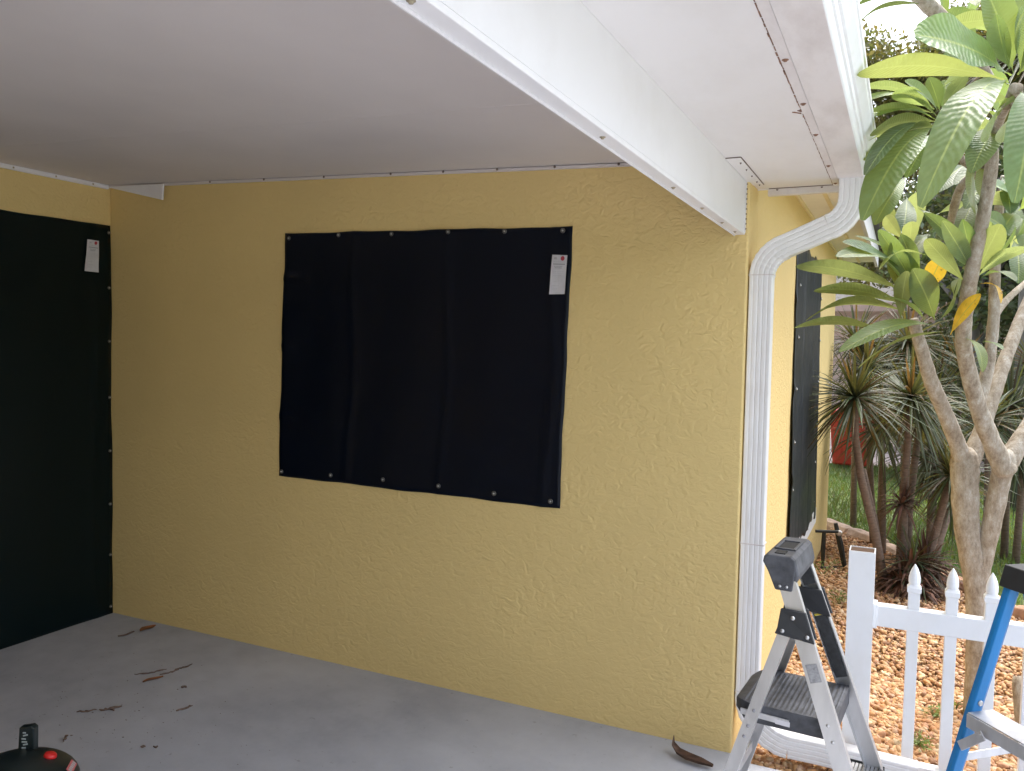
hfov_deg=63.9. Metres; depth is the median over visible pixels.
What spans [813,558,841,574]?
weed
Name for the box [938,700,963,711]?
weed
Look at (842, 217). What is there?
downspout
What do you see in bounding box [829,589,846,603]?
weed
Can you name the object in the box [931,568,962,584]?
edging stone
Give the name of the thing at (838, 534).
iron stand
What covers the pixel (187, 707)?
twig
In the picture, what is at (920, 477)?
dracaena
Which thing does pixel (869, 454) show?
dracaena
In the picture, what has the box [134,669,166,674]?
twig
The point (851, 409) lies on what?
dracaena
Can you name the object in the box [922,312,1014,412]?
shrub
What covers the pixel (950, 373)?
dracaena
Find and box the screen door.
[0,209,112,649]
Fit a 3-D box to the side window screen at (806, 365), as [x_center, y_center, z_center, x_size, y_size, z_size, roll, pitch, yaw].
[1.807,0.062,5.010,0.027,1.753,1.455,2,3,25]
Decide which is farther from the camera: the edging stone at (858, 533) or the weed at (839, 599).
the edging stone at (858, 533)
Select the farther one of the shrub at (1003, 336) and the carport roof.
the shrub at (1003, 336)
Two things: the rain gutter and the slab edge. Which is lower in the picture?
the slab edge
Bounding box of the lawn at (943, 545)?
[828,463,1023,604]
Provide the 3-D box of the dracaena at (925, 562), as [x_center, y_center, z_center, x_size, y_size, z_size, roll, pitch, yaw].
[2.656,1.248,5.391,0.941,0.667,0.724,-1,4,-42]
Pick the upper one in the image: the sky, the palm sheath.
the sky
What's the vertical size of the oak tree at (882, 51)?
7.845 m
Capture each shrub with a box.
[834,312,981,446]
[885,365,971,458]
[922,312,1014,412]
[940,352,1014,461]
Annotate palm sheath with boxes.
[672,735,712,766]
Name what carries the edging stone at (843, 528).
on the lawn at (943, 545)
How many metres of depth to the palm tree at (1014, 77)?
8.58 m
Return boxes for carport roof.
[0,0,838,235]
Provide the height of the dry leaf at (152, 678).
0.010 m
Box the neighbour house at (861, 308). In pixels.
[831,264,1005,409]
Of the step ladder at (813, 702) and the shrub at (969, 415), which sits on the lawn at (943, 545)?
the shrub at (969, 415)
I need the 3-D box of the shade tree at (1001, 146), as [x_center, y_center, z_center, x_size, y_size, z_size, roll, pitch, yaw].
[8.571,-1.367,10.960,3.320,5.288,4.096,1,3,-6]
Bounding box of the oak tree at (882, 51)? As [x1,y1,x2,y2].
[837,0,1016,305]
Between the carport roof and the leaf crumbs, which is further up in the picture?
the carport roof
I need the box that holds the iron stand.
[815,523,846,569]
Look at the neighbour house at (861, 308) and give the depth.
19.30 m
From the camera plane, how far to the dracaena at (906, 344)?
7.33 m
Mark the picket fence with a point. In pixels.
(867, 613)
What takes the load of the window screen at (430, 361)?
attached to the stucco house at (606, 591)
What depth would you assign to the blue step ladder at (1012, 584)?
2.29 m
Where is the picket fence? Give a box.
[842,545,1023,770]
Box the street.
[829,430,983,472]
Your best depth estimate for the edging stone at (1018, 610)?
4.83 m
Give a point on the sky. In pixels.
(907, 16)
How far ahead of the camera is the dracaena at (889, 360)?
7.57 m
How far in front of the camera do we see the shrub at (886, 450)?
10.84 m
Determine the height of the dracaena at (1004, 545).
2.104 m
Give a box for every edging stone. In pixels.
[827,518,851,532]
[847,528,889,542]
[886,543,895,554]
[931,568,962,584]
[1012,605,1023,620]
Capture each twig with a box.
[99,705,121,710]
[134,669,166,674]
[160,664,191,674]
[176,705,192,710]
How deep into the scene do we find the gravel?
3.91 m
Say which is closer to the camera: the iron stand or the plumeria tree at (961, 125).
the plumeria tree at (961, 125)
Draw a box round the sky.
[859,0,995,230]
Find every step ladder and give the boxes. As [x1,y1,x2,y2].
[724,537,884,770]
[946,564,1023,770]
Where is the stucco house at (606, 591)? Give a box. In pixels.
[0,167,881,752]
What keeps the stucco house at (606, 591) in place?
on the ground
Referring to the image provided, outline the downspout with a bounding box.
[735,175,917,770]
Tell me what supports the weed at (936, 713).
on the gravel
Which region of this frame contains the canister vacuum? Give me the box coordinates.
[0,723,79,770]
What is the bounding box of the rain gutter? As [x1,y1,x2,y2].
[769,0,876,180]
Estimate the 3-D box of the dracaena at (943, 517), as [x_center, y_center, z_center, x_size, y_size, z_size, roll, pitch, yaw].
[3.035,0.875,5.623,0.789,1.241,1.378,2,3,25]
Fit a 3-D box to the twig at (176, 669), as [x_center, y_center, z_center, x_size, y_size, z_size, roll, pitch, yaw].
[-1.546,1.312,3.788,0.022,0.011,0.165,3,4,36]
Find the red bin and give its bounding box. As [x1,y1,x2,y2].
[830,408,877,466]
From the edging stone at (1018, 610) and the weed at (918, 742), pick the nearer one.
the weed at (918, 742)
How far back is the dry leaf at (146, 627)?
4.33 m
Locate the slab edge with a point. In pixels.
(529, 709)
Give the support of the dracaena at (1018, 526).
on the lawn at (943, 545)
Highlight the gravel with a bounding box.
[750,528,1023,770]
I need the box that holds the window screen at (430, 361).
[279,226,572,507]
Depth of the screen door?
4.20 m
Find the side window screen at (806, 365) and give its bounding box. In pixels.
[789,250,821,537]
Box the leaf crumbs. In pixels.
[1,653,269,764]
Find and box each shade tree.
[878,150,1023,411]
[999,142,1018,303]
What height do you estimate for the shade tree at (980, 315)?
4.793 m
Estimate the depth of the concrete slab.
3.32 m
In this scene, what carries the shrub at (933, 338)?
on the ground
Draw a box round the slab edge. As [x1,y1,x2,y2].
[108,613,729,757]
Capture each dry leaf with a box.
[140,624,155,630]
[143,676,162,681]
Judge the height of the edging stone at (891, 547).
0.149 m
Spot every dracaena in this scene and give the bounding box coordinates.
[807,343,932,584]
[823,316,934,553]
[833,302,976,527]
[835,312,955,520]
[844,340,973,567]
[873,319,1023,536]
[874,523,964,606]
[875,409,987,540]
[898,426,1022,558]
[926,338,1023,559]
[941,363,1023,563]
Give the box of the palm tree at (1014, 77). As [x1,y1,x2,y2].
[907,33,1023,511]
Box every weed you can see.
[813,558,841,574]
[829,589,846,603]
[901,729,934,751]
[921,704,940,717]
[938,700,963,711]
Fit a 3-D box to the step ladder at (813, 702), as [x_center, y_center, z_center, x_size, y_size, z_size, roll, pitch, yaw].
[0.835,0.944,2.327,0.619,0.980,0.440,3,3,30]
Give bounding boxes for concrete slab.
[0,615,780,770]
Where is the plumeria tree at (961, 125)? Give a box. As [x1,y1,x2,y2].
[795,0,1023,714]
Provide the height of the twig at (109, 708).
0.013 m
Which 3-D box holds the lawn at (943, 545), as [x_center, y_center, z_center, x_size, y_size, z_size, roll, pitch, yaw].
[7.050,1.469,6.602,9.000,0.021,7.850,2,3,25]

